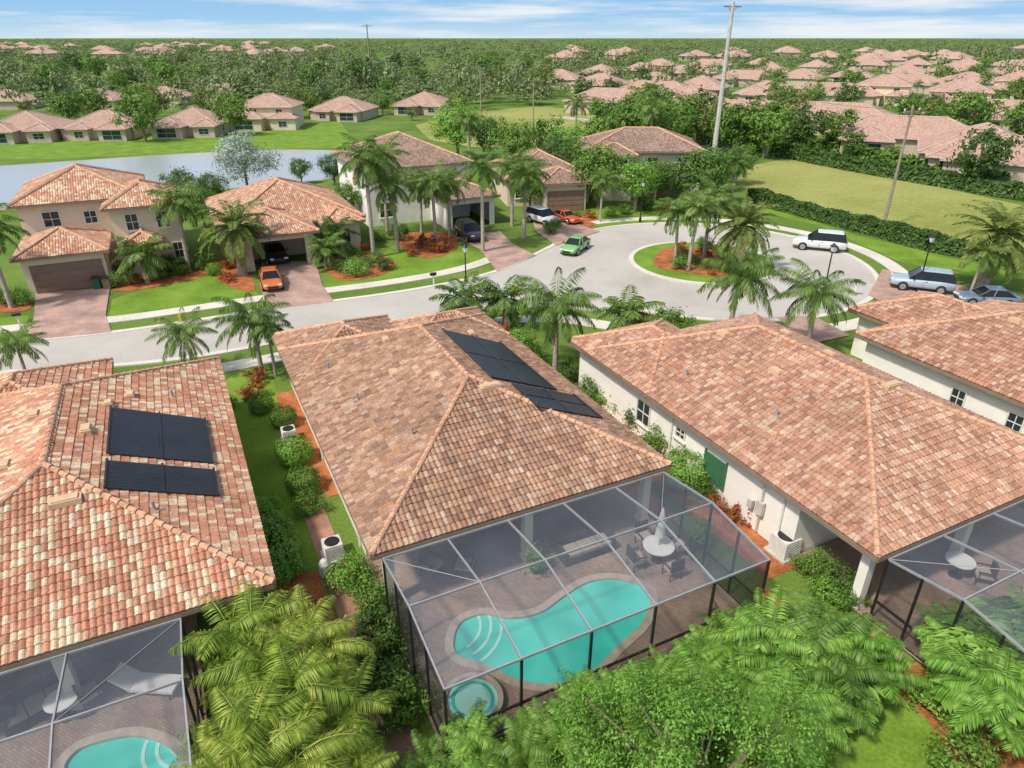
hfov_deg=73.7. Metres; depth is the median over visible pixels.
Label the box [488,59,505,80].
palm tree
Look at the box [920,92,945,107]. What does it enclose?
leafy tree
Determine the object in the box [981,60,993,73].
palm tree
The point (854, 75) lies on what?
leafy tree
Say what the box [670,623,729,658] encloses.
clump palm
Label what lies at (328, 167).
leafy tree
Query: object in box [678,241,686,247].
island shrub
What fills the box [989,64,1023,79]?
tiled house
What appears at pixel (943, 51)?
tiled house
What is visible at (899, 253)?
lawn
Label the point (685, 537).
patio chair
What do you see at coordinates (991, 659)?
garden palm
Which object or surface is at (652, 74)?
tiled house
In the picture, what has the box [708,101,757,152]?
leafy tree
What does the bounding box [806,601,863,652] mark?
garden palm
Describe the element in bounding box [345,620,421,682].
shrub
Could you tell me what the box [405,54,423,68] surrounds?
leafy tree
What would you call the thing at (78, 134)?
window
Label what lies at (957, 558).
round table
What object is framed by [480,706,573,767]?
clump palm
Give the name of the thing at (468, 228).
parked car
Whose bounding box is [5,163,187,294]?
two storey house
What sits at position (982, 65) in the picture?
leafy tree
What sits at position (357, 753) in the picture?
areca palm
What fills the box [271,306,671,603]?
tiled house
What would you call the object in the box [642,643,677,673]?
clump palm
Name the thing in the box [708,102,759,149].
leafy tree
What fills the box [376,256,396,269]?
garden shrub
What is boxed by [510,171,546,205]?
leafy tree
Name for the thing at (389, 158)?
palm tree
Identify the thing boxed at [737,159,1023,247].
field
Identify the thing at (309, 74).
leafy tree
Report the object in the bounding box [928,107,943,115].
leafy tree
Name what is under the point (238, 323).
palm tree
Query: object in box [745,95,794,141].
leafy tree
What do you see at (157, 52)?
tiled house
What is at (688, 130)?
leafy tree
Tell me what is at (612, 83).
leafy tree
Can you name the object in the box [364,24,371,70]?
utility pole
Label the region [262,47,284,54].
tiled house
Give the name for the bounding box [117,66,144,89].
leafy tree
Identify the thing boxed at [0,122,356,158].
lawn
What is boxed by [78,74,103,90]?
leafy tree
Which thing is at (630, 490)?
mulch bed
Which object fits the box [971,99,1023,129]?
tiled house
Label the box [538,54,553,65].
leafy tree
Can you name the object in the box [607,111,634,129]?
leafy tree
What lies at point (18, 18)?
sky
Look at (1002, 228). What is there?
palm tree
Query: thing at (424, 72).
leafy tree
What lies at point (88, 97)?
leafy tree
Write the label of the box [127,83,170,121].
leafy tree
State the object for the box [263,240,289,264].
parked car
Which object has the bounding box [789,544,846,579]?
shrub
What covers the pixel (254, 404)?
shrub
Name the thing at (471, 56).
leafy tree
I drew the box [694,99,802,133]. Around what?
tiled house
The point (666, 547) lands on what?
round table
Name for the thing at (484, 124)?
leafy tree
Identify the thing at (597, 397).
shrub
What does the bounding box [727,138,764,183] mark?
leafy tree
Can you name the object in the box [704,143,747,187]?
leafy tree
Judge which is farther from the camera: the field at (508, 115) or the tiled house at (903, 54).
the tiled house at (903, 54)
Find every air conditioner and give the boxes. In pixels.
[280,424,296,445]
[320,534,345,563]
[763,531,802,564]
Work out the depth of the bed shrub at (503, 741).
18.52 m
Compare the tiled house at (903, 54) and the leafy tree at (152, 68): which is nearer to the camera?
the leafy tree at (152, 68)
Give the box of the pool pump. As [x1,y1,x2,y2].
[318,558,337,578]
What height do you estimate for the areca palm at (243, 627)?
3.689 m
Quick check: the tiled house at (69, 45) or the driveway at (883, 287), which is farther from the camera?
the tiled house at (69, 45)
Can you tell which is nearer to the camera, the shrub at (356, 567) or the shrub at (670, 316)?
the shrub at (356, 567)
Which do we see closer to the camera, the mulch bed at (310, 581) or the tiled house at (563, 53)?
the mulch bed at (310, 581)
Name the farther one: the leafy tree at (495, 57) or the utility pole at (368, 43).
the leafy tree at (495, 57)
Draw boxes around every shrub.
[0,286,14,303]
[1,285,34,307]
[104,269,129,287]
[122,274,140,285]
[152,266,169,278]
[160,252,179,271]
[165,255,191,276]
[191,257,208,269]
[192,244,219,262]
[204,261,223,275]
[216,271,233,282]
[222,258,236,269]
[229,394,238,405]
[235,380,266,402]
[241,364,269,384]
[247,392,274,414]
[255,495,284,542]
[261,515,304,588]
[269,405,297,427]
[273,432,314,467]
[283,463,320,494]
[288,486,332,519]
[319,548,381,596]
[330,256,352,273]
[330,592,423,655]
[339,574,402,621]
[341,255,372,276]
[345,245,361,256]
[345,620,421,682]
[352,651,418,715]
[358,254,375,266]
[360,241,370,249]
[364,250,383,261]
[367,656,442,741]
[374,227,387,242]
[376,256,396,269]
[384,222,415,241]
[404,246,417,256]
[411,233,436,248]
[423,238,444,251]
[433,743,483,767]
[435,236,454,251]
[467,733,516,764]
[498,322,509,330]
[504,325,541,352]
[520,336,551,362]
[541,222,557,233]
[542,698,558,716]
[544,215,563,226]
[554,354,578,380]
[571,373,600,400]
[583,208,595,218]
[592,387,610,409]
[602,205,617,216]
[604,403,617,413]
[618,203,633,214]
[618,408,644,432]
[633,196,656,209]
[637,423,676,454]
[648,306,700,328]
[661,446,709,492]
[669,253,693,268]
[677,245,692,257]
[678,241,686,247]
[681,474,721,506]
[684,254,701,263]
[693,247,709,255]
[695,234,715,247]
[695,733,724,763]
[700,490,728,512]
[702,734,744,767]
[706,251,712,257]
[722,501,751,527]
[729,201,741,211]
[729,742,762,767]
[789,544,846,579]
[802,573,848,609]
[810,558,876,604]
[830,580,876,611]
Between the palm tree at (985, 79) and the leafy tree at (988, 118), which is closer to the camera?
the leafy tree at (988, 118)
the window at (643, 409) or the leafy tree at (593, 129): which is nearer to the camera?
the window at (643, 409)
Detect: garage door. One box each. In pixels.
[28,258,105,293]
[547,190,584,210]
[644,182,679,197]
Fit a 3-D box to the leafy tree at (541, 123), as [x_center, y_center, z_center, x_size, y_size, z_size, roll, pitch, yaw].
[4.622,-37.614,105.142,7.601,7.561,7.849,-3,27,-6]
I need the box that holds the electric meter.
[746,484,765,531]
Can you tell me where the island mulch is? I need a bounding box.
[653,247,747,276]
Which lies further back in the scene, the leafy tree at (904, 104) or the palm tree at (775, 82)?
the palm tree at (775, 82)
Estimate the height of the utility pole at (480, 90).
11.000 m
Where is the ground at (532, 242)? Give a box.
[0,38,1023,767]
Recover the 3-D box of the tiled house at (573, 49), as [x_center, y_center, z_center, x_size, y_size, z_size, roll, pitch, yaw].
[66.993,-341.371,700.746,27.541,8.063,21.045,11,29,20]
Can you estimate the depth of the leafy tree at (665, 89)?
154.74 m
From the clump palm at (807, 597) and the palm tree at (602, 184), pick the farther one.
the palm tree at (602, 184)
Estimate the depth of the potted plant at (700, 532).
26.35 m
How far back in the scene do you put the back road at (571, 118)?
165.05 m
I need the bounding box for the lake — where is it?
[0,150,337,208]
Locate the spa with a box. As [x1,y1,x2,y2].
[442,672,503,728]
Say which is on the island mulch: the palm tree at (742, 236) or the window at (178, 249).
the palm tree at (742, 236)
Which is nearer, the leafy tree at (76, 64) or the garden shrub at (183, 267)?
the garden shrub at (183, 267)
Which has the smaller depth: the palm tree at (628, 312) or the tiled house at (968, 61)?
the palm tree at (628, 312)
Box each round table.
[42,688,77,722]
[643,535,674,563]
[945,551,976,579]
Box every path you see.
[301,499,418,767]
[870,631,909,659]
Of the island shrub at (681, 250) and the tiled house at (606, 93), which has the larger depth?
the tiled house at (606, 93)
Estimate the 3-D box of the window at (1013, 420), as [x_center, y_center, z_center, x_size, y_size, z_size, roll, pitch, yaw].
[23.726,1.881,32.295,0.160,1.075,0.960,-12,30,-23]
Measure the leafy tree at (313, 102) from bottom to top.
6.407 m
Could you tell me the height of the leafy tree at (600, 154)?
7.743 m
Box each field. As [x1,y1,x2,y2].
[416,106,601,147]
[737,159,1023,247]
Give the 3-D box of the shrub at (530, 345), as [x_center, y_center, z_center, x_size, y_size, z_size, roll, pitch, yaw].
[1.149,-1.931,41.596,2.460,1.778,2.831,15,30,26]
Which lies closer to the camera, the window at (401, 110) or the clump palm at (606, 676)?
the clump palm at (606, 676)
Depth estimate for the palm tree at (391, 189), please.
60.38 m
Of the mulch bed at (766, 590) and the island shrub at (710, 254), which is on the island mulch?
the island shrub at (710, 254)
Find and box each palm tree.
[0,203,31,307]
[0,318,49,370]
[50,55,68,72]
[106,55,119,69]
[110,233,173,282]
[116,86,126,97]
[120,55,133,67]
[145,178,207,271]
[145,307,217,363]
[193,199,272,275]
[210,292,291,371]
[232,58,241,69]
[232,92,245,102]
[245,306,293,376]
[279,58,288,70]
[304,231,348,268]
[312,215,359,256]
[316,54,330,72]
[328,132,399,256]
[361,164,417,251]
[363,133,409,235]
[402,168,447,234]
[408,158,461,243]
[428,271,494,311]
[429,166,469,237]
[451,108,485,158]
[456,145,507,252]
[475,274,537,330]
[483,65,498,99]
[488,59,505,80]
[491,148,538,225]
[500,152,551,238]
[505,267,601,371]
[563,93,592,142]
[585,166,621,221]
[591,285,665,329]
[615,112,636,126]
[624,97,641,107]
[633,92,669,126]
[638,79,662,98]
[653,121,670,128]
[653,191,697,266]
[670,56,679,64]
[670,189,727,270]
[682,175,740,260]
[693,244,793,318]
[706,196,779,273]
[723,149,755,202]
[761,99,789,156]
[765,74,785,91]
[767,258,866,338]
[837,53,845,66]
[881,97,897,110]
[914,79,923,99]
[943,200,1023,287]
[962,238,1013,290]
[977,72,994,84]
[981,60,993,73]
[983,56,993,68]
[994,88,1013,98]
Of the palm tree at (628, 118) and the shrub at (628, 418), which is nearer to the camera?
the shrub at (628, 418)
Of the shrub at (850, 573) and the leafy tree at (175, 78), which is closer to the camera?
the shrub at (850, 573)
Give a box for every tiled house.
[0,45,13,49]
[0,89,44,109]
[0,110,73,144]
[0,356,276,711]
[17,44,32,49]
[24,48,57,57]
[26,47,58,51]
[30,44,50,48]
[57,110,153,141]
[61,43,79,47]
[72,88,123,108]
[91,48,126,57]
[93,45,115,50]
[131,47,152,53]
[142,48,175,56]
[148,106,229,138]
[156,86,197,105]
[157,43,173,47]
[178,42,194,46]
[197,83,235,98]
[198,42,211,46]
[204,176,365,271]
[206,46,232,54]
[227,93,304,130]
[237,48,270,57]
[241,45,256,49]
[258,41,270,44]
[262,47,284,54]
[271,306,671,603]
[284,47,308,54]
[307,96,379,121]
[315,44,335,49]
[391,91,455,115]
[486,148,591,210]
[547,51,581,62]
[548,69,584,87]
[562,87,647,113]
[567,47,589,55]
[567,312,1023,611]
[569,73,631,91]
[576,64,622,78]
[596,49,627,59]
[617,48,632,56]
[621,80,687,94]
[622,62,659,76]
[629,72,682,81]
[646,58,678,68]
[663,65,717,79]
[672,86,727,107]
[678,50,711,60]
[684,75,731,94]
[691,59,734,70]
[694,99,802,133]
[711,69,773,86]
[713,50,754,61]
[723,47,748,53]
[732,80,796,104]
[745,58,776,68]
[754,62,789,73]
[772,47,803,56]
[775,46,799,50]
[781,68,826,85]
[791,82,876,104]
[796,101,896,135]
[797,59,833,72]
[811,50,838,60]
[824,114,967,156]
[828,66,874,83]
[843,59,888,70]
[847,53,893,65]
[847,290,1023,433]
[851,47,879,54]
[855,74,912,106]
[862,49,890,54]
[882,50,913,60]
[883,53,905,65]
[885,64,929,73]
[892,74,944,93]
[901,57,931,69]
[905,49,933,57]
[917,122,1017,167]
[922,79,995,112]
[926,64,987,77]
[929,51,977,63]
[933,49,961,55]
[939,72,993,86]
[939,134,1023,182]
[948,58,983,67]
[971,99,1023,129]
[988,59,1023,70]
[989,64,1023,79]
[989,71,1023,99]
[1008,45,1023,50]
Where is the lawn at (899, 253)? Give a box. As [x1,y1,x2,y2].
[752,203,1005,281]
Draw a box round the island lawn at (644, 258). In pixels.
[633,242,774,282]
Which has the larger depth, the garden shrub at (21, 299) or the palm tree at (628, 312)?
the garden shrub at (21, 299)
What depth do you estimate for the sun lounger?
20.71 m
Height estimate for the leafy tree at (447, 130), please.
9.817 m
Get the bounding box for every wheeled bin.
[90,275,100,289]
[100,275,110,289]
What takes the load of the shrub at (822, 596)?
on the ground at (532, 242)
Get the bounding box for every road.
[0,224,874,370]
[554,116,734,151]
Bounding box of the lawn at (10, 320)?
[0,316,28,330]
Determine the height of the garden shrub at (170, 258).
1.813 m
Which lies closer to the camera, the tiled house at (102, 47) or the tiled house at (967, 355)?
the tiled house at (967, 355)
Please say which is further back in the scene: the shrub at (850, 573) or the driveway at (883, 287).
the driveway at (883, 287)
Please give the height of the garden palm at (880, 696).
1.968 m
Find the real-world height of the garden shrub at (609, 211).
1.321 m
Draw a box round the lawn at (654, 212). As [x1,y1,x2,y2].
[585,206,683,227]
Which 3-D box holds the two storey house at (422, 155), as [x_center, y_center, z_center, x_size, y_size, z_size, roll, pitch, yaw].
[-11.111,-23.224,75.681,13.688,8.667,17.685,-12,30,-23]
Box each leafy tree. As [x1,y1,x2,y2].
[0,81,22,91]
[15,99,31,111]
[18,53,32,64]
[25,73,68,105]
[27,65,46,78]
[30,61,65,82]
[44,90,81,118]
[45,59,72,75]
[63,52,76,70]
[67,54,92,73]
[70,85,106,111]
[78,52,108,76]
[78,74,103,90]
[81,106,97,116]
[101,69,134,91]
[107,89,160,141]
[116,82,148,112]
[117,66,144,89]
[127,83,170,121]
[135,56,176,83]
[139,52,161,67]
[153,61,191,85]
[156,165,205,206]
[161,70,188,88]
[173,50,190,63]
[181,184,222,227]
[190,85,216,110]
[192,60,212,76]
[196,167,230,194]
[206,127,284,184]
[207,91,252,135]
[228,75,257,98]
[240,77,268,97]
[251,62,273,76]
[271,80,306,104]
[288,157,313,180]
[293,62,328,98]
[299,88,319,114]
[307,82,330,103]
[314,152,338,185]
[330,182,362,208]
[335,63,353,88]
[344,56,362,74]
[346,55,382,92]
[370,92,390,114]
[376,75,397,95]
[385,51,409,69]
[397,65,420,95]
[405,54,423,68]
[406,105,417,120]
[408,67,434,86]
[422,96,483,153]
[444,85,474,106]
[454,56,463,66]
[465,110,507,157]
[467,54,476,60]
[474,54,500,70]
[477,115,539,154]
[486,52,505,64]
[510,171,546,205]
[515,53,538,71]
[524,66,551,99]
[525,114,566,151]
[531,130,590,162]
[534,652,867,767]
[535,66,555,83]
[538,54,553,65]
[542,118,588,158]
[557,151,585,168]
[564,140,625,207]
[571,74,599,94]
[580,112,625,134]
[585,96,621,130]
[601,76,622,87]
[604,96,645,124]
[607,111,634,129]
[608,96,654,128]
[613,151,662,211]
[625,83,659,120]
[626,58,635,65]
[631,64,649,79]
[631,71,654,81]
[638,96,694,135]
[645,83,682,101]
[649,155,674,199]
[656,93,674,109]
[657,156,704,204]
[665,99,702,136]
[669,139,736,199]
[670,92,705,115]
[675,76,688,84]
[678,94,728,143]
[683,61,703,78]
[686,85,731,132]
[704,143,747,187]
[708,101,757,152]
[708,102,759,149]
[726,92,737,99]
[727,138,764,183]
[732,101,797,158]
[737,62,748,69]
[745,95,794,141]
[759,57,771,66]
[760,83,794,100]
[768,67,788,81]
[770,88,815,127]
[781,84,797,103]
[783,105,834,147]
[798,81,831,100]
[814,108,862,141]
[822,81,868,102]
[836,69,869,83]
[836,128,867,155]
[845,58,859,67]
[884,143,904,152]
[892,93,926,114]
[906,92,926,103]
[912,99,940,115]
[919,92,951,111]
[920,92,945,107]
[924,98,974,121]
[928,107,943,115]
[933,63,955,78]
[940,92,1009,125]
[946,87,1004,124]
[946,123,1023,177]
[956,65,979,73]
[970,62,990,74]
[990,87,999,98]
[995,99,1023,134]
[1001,76,1023,98]
[1005,80,1023,99]
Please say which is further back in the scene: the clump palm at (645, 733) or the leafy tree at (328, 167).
the leafy tree at (328, 167)
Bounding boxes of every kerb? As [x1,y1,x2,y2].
[0,304,621,373]
[13,222,878,341]
[629,241,779,284]
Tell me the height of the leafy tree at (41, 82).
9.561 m
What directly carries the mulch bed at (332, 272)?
on the lawn at (406, 266)
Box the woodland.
[0,38,1023,116]
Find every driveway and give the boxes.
[27,288,111,337]
[260,261,332,307]
[452,231,534,270]
[532,220,598,244]
[777,315,848,341]
[869,269,969,299]
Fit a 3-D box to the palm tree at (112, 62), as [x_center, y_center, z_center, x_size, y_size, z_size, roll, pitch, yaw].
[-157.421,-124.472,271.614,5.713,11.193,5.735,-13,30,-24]
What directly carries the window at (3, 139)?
in the tiled house at (28, 126)
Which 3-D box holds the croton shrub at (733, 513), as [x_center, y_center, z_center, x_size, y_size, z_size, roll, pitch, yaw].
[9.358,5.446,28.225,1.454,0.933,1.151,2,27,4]
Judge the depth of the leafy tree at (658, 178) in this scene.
82.12 m
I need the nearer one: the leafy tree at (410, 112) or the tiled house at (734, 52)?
the leafy tree at (410, 112)
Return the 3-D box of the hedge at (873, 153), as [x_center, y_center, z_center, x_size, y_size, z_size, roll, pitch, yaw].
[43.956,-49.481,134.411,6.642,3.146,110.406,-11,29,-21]
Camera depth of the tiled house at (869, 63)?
399.62 m
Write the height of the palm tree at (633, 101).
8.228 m
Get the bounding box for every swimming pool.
[53,727,188,767]
[445,573,657,691]
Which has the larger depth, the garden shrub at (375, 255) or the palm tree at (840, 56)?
the palm tree at (840, 56)
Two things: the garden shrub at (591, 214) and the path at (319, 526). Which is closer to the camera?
the path at (319, 526)
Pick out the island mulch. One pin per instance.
(663, 257)
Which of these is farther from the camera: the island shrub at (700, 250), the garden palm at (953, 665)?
the island shrub at (700, 250)
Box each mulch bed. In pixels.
[0,297,32,311]
[112,270,208,290]
[205,259,254,290]
[275,571,383,767]
[276,390,338,496]
[326,251,395,280]
[399,231,457,257]
[473,578,798,767]
[577,214,598,226]
[620,482,679,523]
[652,467,798,578]
[891,658,1023,767]
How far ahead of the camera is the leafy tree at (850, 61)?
365.35 m
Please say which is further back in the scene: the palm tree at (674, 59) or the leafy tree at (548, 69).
the palm tree at (674, 59)
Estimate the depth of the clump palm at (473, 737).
18.16 m
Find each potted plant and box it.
[519,539,552,576]
[686,513,715,546]
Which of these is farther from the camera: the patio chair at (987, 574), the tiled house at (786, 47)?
the tiled house at (786, 47)
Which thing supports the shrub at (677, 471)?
on the mulch bed at (747, 550)
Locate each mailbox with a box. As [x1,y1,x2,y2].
[11,312,20,326]
[430,272,436,288]
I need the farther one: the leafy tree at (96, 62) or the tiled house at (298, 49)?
the tiled house at (298, 49)
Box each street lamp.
[462,244,467,280]
[639,180,645,221]
[825,243,836,283]
[915,234,935,291]
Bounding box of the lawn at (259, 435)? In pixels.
[223,364,318,573]
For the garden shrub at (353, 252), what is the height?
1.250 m
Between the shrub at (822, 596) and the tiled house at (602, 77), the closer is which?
the shrub at (822, 596)
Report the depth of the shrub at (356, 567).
24.67 m
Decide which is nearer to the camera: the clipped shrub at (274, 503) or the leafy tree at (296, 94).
the clipped shrub at (274, 503)
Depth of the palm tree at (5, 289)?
48.97 m
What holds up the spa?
on the pool deck at (497, 549)
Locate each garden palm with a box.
[707,583,853,680]
[720,657,851,767]
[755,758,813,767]
[803,663,893,732]
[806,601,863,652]
[864,636,903,704]
[897,653,963,729]
[912,598,981,658]
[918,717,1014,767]
[920,630,1023,757]
[924,610,1023,744]
[949,593,1023,661]
[960,628,1023,728]
[970,581,1023,625]
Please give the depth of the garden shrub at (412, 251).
62.50 m
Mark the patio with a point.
(999, 538)
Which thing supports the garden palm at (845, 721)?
on the lawn at (894, 741)
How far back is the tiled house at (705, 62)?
400.87 m
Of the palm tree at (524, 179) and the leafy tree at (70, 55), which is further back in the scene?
the leafy tree at (70, 55)
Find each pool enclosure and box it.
[0,618,204,767]
[382,472,770,755]
[869,499,1023,663]
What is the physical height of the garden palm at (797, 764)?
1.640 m
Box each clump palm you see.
[383,728,450,767]
[428,753,498,767]
[439,698,510,767]
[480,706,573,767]
[488,751,571,767]
[504,697,616,760]
[507,708,552,750]
[534,699,639,767]
[542,690,632,760]
[551,670,614,713]
[563,663,657,717]
[613,652,694,693]
[613,668,708,767]
[626,661,765,757]
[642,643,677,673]
[655,637,750,699]
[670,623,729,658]
[692,601,735,633]
[694,635,774,733]
[704,608,800,673]
[707,647,782,735]
[727,587,798,625]
[738,643,832,729]
[752,591,857,635]
[761,599,893,747]
[790,610,933,704]
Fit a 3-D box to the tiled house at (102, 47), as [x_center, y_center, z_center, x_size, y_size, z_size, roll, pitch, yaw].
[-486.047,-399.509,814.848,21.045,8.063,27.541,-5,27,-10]
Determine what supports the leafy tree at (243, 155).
on the ground at (532, 242)
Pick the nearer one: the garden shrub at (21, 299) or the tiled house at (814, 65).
the garden shrub at (21, 299)
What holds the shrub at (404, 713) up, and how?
on the ground at (532, 242)
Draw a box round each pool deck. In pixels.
[0,613,206,767]
[360,488,743,753]
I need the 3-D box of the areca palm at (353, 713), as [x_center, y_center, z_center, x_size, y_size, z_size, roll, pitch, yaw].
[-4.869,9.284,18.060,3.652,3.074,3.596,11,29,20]
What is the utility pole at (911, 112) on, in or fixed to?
on the field at (918, 206)
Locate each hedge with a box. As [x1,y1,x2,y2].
[589,104,1011,181]
[688,133,1023,201]
[746,187,1023,268]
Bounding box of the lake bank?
[0,149,338,209]
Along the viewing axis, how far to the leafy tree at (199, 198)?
70.21 m
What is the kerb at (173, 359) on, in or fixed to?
on the ground at (532, 242)
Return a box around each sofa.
[0,670,61,737]
[555,523,615,566]
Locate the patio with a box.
[790,505,1023,731]
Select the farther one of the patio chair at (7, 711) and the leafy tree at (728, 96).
the leafy tree at (728, 96)
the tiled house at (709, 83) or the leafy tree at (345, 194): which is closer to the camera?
the leafy tree at (345, 194)
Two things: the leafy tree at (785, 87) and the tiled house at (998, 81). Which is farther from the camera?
the tiled house at (998, 81)
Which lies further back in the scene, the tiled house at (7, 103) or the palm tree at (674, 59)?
the palm tree at (674, 59)
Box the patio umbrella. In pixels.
[655,507,664,544]
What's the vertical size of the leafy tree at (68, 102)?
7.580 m
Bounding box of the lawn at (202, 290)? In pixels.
[109,274,258,315]
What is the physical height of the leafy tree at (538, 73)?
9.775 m
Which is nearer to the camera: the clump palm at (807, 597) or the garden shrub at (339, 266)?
the clump palm at (807, 597)
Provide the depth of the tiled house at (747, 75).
270.83 m
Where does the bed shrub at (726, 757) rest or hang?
on the mulch bed at (766, 590)
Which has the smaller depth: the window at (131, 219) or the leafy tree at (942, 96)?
the window at (131, 219)
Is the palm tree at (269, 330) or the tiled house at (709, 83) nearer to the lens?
the palm tree at (269, 330)
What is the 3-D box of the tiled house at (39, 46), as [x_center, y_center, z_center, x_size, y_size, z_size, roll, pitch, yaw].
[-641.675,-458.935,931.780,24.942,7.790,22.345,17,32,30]
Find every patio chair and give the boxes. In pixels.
[0,698,19,731]
[71,677,103,710]
[417,546,442,581]
[453,543,474,580]
[626,544,646,572]
[634,519,654,550]
[662,557,684,581]
[669,528,691,556]
[971,560,999,585]
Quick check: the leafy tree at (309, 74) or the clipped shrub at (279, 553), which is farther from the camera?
the leafy tree at (309, 74)
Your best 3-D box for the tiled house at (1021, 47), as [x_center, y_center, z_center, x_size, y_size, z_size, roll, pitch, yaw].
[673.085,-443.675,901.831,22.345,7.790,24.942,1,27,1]
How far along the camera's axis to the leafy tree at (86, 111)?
151.66 m
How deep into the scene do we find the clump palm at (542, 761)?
16.98 m
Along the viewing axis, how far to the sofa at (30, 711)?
19.90 m
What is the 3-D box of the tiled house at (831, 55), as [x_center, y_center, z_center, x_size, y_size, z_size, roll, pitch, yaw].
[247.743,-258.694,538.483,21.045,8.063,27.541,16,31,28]
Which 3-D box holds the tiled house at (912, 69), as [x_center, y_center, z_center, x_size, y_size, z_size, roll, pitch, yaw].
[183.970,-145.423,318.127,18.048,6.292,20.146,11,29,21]
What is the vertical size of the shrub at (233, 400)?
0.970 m
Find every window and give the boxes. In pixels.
[0,134,7,143]
[32,133,44,139]
[40,210,62,228]
[73,131,83,137]
[82,210,100,224]
[101,130,121,139]
[123,213,139,231]
[154,210,171,228]
[156,128,176,137]
[172,241,184,257]
[198,129,208,134]
[235,120,253,129]
[278,121,286,126]
[319,113,325,118]
[338,227,352,243]
[339,113,353,120]
[379,202,392,218]
[397,107,411,113]
[404,173,414,188]
[428,108,434,112]
[514,190,522,199]
[633,396,651,431]
[647,157,657,164]
[672,424,686,444]
[676,157,686,165]
[850,142,881,149]
[948,386,967,406]
[1003,410,1023,432]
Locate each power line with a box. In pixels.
[726,73,910,109]
[918,110,1023,119]
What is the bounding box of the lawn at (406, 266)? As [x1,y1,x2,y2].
[324,244,490,287]
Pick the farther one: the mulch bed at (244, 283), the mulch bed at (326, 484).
the mulch bed at (244, 283)
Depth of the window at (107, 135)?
130.32 m
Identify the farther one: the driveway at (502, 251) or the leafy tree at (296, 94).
the leafy tree at (296, 94)
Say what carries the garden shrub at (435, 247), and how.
on the mulch bed at (421, 253)
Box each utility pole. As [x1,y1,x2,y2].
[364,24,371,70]
[480,66,482,111]
[528,77,538,131]
[711,2,741,153]
[883,105,920,220]
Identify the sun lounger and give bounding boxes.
[107,662,180,699]
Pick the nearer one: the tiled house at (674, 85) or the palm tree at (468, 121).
the palm tree at (468, 121)
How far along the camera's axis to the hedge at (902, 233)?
69.18 m
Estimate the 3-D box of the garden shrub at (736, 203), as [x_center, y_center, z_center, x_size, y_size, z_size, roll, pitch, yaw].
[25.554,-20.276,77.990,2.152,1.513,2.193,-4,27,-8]
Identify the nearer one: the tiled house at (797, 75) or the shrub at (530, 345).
the shrub at (530, 345)
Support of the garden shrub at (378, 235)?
on the ground at (532, 242)
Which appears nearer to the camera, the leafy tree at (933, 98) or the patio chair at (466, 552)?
the patio chair at (466, 552)
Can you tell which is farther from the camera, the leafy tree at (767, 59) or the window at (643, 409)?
the leafy tree at (767, 59)
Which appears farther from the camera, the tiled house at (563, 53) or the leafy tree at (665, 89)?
the tiled house at (563, 53)
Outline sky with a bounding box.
[0,0,1023,38]
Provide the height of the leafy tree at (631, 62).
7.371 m
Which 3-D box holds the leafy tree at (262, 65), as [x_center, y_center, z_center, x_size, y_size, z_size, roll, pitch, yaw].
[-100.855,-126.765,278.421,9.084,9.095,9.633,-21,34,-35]
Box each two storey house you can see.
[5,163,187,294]
[330,131,500,228]
[579,126,708,200]
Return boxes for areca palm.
[168,578,357,712]
[168,718,270,767]
[175,615,361,767]
[181,683,370,767]
[254,584,375,706]
[268,653,398,766]
[293,721,398,767]
[321,750,378,767]
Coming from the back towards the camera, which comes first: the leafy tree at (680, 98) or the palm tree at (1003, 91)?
the palm tree at (1003, 91)
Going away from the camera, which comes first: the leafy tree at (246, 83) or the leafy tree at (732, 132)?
the leafy tree at (732, 132)
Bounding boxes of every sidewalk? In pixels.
[0,257,489,332]
[221,314,610,372]
[590,216,907,331]
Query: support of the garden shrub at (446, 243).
on the mulch bed at (421, 253)
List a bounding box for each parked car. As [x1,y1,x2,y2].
[258,266,283,290]
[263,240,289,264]
[454,217,485,242]
[526,205,559,225]
[552,209,582,224]
[560,234,590,255]
[792,229,847,252]
[889,266,956,293]
[953,285,1023,303]
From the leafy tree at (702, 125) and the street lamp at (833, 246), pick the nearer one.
the street lamp at (833, 246)
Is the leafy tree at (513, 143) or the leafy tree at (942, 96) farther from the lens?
the leafy tree at (942, 96)
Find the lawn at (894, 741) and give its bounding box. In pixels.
[806,691,954,767]
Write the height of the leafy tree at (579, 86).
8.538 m
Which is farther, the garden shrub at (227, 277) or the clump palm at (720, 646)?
the garden shrub at (227, 277)
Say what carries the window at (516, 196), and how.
in the tiled house at (561, 192)
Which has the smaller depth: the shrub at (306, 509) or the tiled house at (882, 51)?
the shrub at (306, 509)
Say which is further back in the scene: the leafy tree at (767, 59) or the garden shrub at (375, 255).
the leafy tree at (767, 59)
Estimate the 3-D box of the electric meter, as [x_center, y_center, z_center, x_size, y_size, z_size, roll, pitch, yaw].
[9.745,4.831,27.303,0.160,2.400,0.800,-12,30,-23]
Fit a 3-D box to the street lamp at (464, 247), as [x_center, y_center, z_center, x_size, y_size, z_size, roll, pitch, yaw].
[-3.762,-9.708,55.123,0.480,3.250,0.480,-11,29,-20]
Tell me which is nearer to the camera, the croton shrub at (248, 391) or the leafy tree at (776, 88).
the croton shrub at (248, 391)
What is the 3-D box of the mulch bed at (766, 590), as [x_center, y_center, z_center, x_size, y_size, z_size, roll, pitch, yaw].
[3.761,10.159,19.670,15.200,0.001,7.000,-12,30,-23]
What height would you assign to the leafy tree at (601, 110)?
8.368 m
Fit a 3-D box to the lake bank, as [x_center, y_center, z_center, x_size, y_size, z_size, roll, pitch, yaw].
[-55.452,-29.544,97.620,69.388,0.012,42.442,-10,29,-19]

